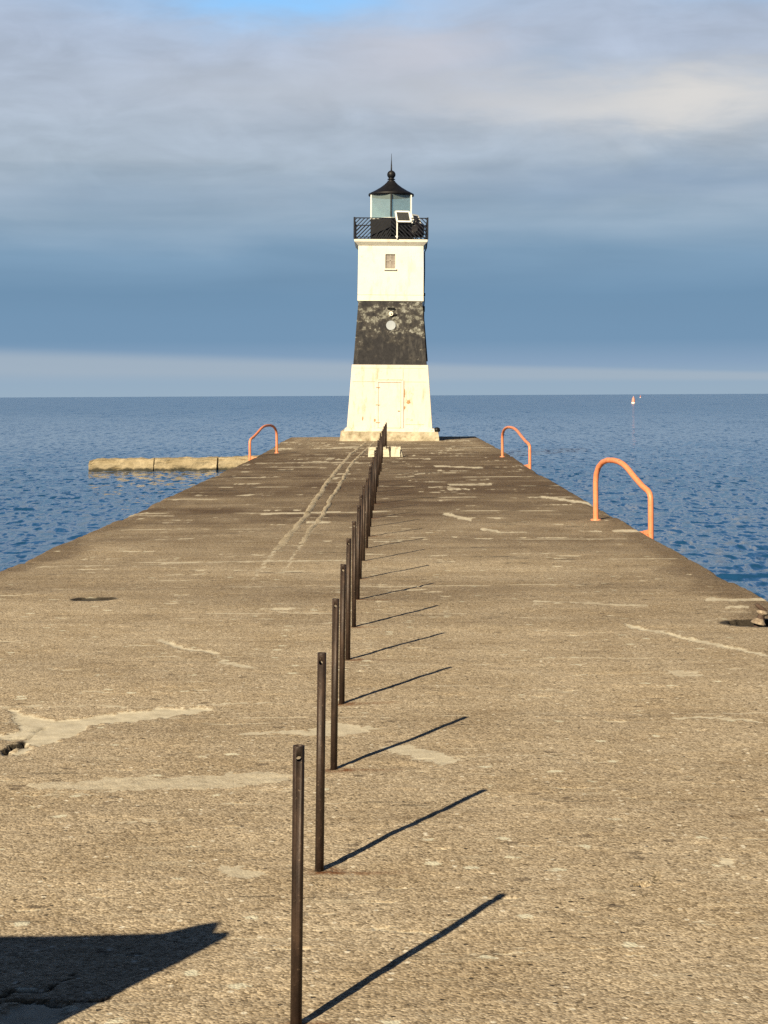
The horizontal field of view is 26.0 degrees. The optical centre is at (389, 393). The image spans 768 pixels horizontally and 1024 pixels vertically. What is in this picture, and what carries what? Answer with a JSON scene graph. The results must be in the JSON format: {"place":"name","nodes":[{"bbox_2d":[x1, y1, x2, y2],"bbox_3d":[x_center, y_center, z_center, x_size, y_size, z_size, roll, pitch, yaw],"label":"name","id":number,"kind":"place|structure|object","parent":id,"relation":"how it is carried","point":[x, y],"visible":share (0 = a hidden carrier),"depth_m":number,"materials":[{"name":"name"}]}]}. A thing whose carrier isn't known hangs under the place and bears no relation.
{"place":"outdoors","nodes":[
{"label":"outdoors","id":0,"kind":"place"},
{"bbox_2d":[273,441,366,549],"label":"mortar ridge","id":1,"kind":"structure","parent":0,"point":[296,527],"depth_m":24.77,"materials":[{"name":"beige concrete"}]},
{"bbox_2d":[300,441,374,543],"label":"mortar ridge","id":2,"kind":"structure","parent":0,"point":[322,515],"depth_m":26.17,"materials":[{"name":"beige concrete"}]},
{"bbox_2d":[0,436,767,1023],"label":"pier deck","id":3,"kind":"structure","parent":0,"point":[546,790],"depth_m":7.68,"materials":[{"name":"concrete"}]},
{"bbox_2d":[249,424,278,459],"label":"grab rail","id":4,"kind":"object","parent":3,"relation":"attached to","point":[258,432],"visible":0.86,"depth_m":46.98,"materials":[{"name":"orange metal"}]},
{"bbox_2d":[290,744,304,1023],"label":"pipe post","id":5,"kind":"object","parent":3,"relation":"on","point":[297,892],"visible":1,"depth_m":4.47,"materials":[{"name":"brown metal"}]},
{"bbox_2d":[315,652,325,871],"bbox_3d":[-0.247,1.343,5.943,0.032,0.837,0.032,1,0,14],"label":"pipe post","id":6,"kind":"object","parent":3,"relation":"on","point":[320,765],"visible":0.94,"depth_m":5.93,"materials":[{"name":"brown metal"}]},
{"bbox_2d":[330,598,338,769],"bbox_3d":[-0.250,1.345,7.547,0.032,0.831,0.032,1,-1,4],"label":"pipe post","id":7,"kind":"object","parent":3,"relation":"on","point":[334,686],"visible":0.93,"depth_m":7.53,"materials":[{"name":"brown metal"}]},
{"bbox_2d":[339,564,345,703],"bbox_3d":[-0.260,1.350,9.147,0.033,0.827,0.032,1,0,6],"label":"pipe post","id":8,"kind":"object","parent":3,"relation":"on","point":[342,636],"visible":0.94,"depth_m":9.13,"materials":[{"name":"brown metal"}]},
{"bbox_2d":[345,538,350,659],"bbox_3d":[-0.265,1.342,10.644,0.032,0.834,0.033,1,0,13],"label":"pipe post","id":9,"kind":"object","parent":3,"relation":"on","point":[348,598],"visible":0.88,"depth_m":10.63,"materials":[{"name":"brown metal"}]},
{"bbox_2d":[352,521,355,626],"bbox_3d":[-0.261,1.347,12.167,0.032,0.832,0.032,0,0,1],"label":"pipe post","id":10,"kind":"object","parent":3,"relation":"on","point":[353,575],"visible":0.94,"depth_m":12.15,"materials":[{"name":"brown metal"}]},
{"bbox_2d":[356,505,360,598],"bbox_3d":[-0.260,1.340,13.761,0.032,0.834,0.032,1,0,13],"label":"pipe post","id":11,"kind":"object","parent":3,"relation":"on","point":[358,553],"visible":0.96,"depth_m":13.75,"materials":[{"name":"brown metal"}]},
{"bbox_2d":[359,495,362,578],"bbox_3d":[-0.269,1.346,15.335,0.033,0.833,0.033,1,0,-9],"label":"pipe post","id":12,"kind":"object","parent":3,"relation":"on","point":[360,501],"visible":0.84,"depth_m":15.32,"materials":[{"name":"brown metal"}]},
{"bbox_2d":[362,485,364,560],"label":"pipe post","id":13,"kind":"object","parent":3,"relation":"on","point":[363,534],"visible":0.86,"depth_m":16.97,"materials":[{"name":"brown metal"}]},
{"bbox_2d":[365,478,368,547],"bbox_3d":[-0.251,1.347,18.387,0.032,0.831,0.032,1,1,18],"label":"pipe post","id":14,"kind":"object","parent":3,"relation":"on","point":[367,512],"visible":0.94,"depth_m":18.37,"materials":[{"name":"brown metal"}]},
{"bbox_2d":[368,472,370,535],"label":"pipe post","id":15,"kind":"object","parent":3,"relation":"on","point":[369,515],"visible":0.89,"depth_m":19.87,"materials":[{"name":"brown metal"}]},
{"bbox_2d":[369,467,371,526],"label":"pipe post","id":16,"kind":"object","parent":3,"relation":"on","point":[370,469],"visible":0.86,"depth_m":21.36,"materials":[{"name":"brown metal"}]},
{"bbox_2d":[370,462,372,517],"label":"pipe post","id":17,"kind":"object","parent":3,"relation":"on","point":[372,490],"visible":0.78,"depth_m":22.79,"materials":[{"name":"brown metal"}]},
{"bbox_2d":[372,457,374,509],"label":"pipe post","id":18,"kind":"object","parent":3,"relation":"on","point":[373,461],"visible":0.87,"depth_m":24.31,"materials":[{"name":"brown metal"}]},
{"bbox_2d":[374,450,375,485],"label":"pipe post","id":19,"kind":"object","parent":3,"relation":"on","point":[374,467],"visible":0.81,"depth_m":27.34,"materials":[{"name":"brown metal"}]},
{"bbox_2d":[374,454,376,503],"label":"pipe post","id":20,"kind":"object","parent":3,"relation":"on","point":[375,486],"visible":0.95,"depth_m":25.83,"materials":[{"name":"brown metal"}]},
{"bbox_2d":[377,444,378,486],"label":"pipe post","id":21,"kind":"object","parent":3,"relation":"on","point":[378,466],"visible":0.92,"depth_m":30.38,"materials":[{"name":"brown metal"}]},
{"bbox_2d":[379,439,379,474],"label":"pipe post","id":22,"kind":"object","parent":3,"relation":"on","point":[379,456],"visible":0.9,"depth_m":34.94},
{"bbox_2d":[380,436,381,471],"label":"pipe post","id":23,"kind":"object","parent":3,"relation":"on","point":[381,456],"visible":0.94,"depth_m":36.46,"materials":[{"name":"brown metal"}]},
{"bbox_2d":[381,431,382,462],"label":"pipe post","id":24,"kind":"object","parent":3,"relation":"on","point":[382,445],"visible":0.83,"depth_m":41.01,"materials":[{"name":"brown metal"}]},
{"bbox_2d":[368,446,402,456],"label":"concrete block","id":25,"kind":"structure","parent":3,"relation":"on","point":[393,451],"depth_m":44.95,"materials":[{"name":"white concrete"}]},
{"bbox_2d":[340,154,439,440],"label":"lighthouse","id":26,"kind":"object","parent":3,"relation":"on","point":[389,384],"visible":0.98,"depth_m":60.60,"materials":[{"name":"paint"}]},
{"bbox_2d":[376,383,400,427],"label":"door","id":27,"kind":"structure","parent":26,"relation":"in","point":[389,393],"depth_m":60.39,"materials":[{"name":"paint"}]},
{"bbox_2d":[384,254,396,269],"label":"window","id":28,"kind":"structure","parent":26,"relation":"in","point":[389,258],"depth_m":60.77,"materials":[{"name":"beige glass"}]},
{"bbox_2d":[395,211,411,238],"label":"solar panel","id":29,"kind":"object","parent":26,"relation":"attached to","point":[403,216],"visible":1,"depth_m":60.49,"materials":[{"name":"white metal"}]},
{"bbox_2d":[411,214,421,238],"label":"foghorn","id":30,"kind":"object","parent":26,"relation":"on","point":[414,216],"visible":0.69,"depth_m":61.33,"materials":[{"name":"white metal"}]},
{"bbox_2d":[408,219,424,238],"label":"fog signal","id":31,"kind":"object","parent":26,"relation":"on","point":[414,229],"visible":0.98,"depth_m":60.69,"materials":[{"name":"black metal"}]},
{"bbox_2d":[500,426,530,468],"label":"grab rail","id":32,"kind":"object","parent":3,"relation":"attached to","point":[528,465],"visible":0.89,"depth_m":41.74,"materials":[{"name":"orange metal"}]},
{"bbox_2d":[591,457,653,538],"bbox_3d":[2.978,1.808,21.464,0.230,1.956,1.685,0,0,-14],"label":"grab rail","id":33,"kind":"object","parent":3,"relation":"attached to","point":[649,532],"visible":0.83,"depth_m":21.24,"materials":[{"name":"orange metal"}]},
{"bbox_2d":[751,603,767,626],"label":"mooring bitt","id":34,"kind":"object","parent":3,"relation":"on","point":[759,619],"visible":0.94,"depth_m":12.27,"materials":[{"name":"metal"}]},
{"bbox_2d":[0,394,767,600],"bbox_3d":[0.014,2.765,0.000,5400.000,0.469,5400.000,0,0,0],"label":"water","id":35,"kind":"structure","parent":0,"point":[697,464],"depth_m":77.80,"materials":[{"name":"blue liquid"}]},
{"bbox_2d":[88,455,258,470],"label":"breakwater","id":36,"kind":"object","parent":35,"relation":"in","point":[165,464],"visible":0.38,"depth_m":57.30,"materials":[{"name":"beige concrete"}]},
{"bbox_2d":[0,0,767,397],"label":"sky","id":37,"kind":"structure","parent":0,"point":[184,184],"materials":[{"name":"blue"}]}
]}

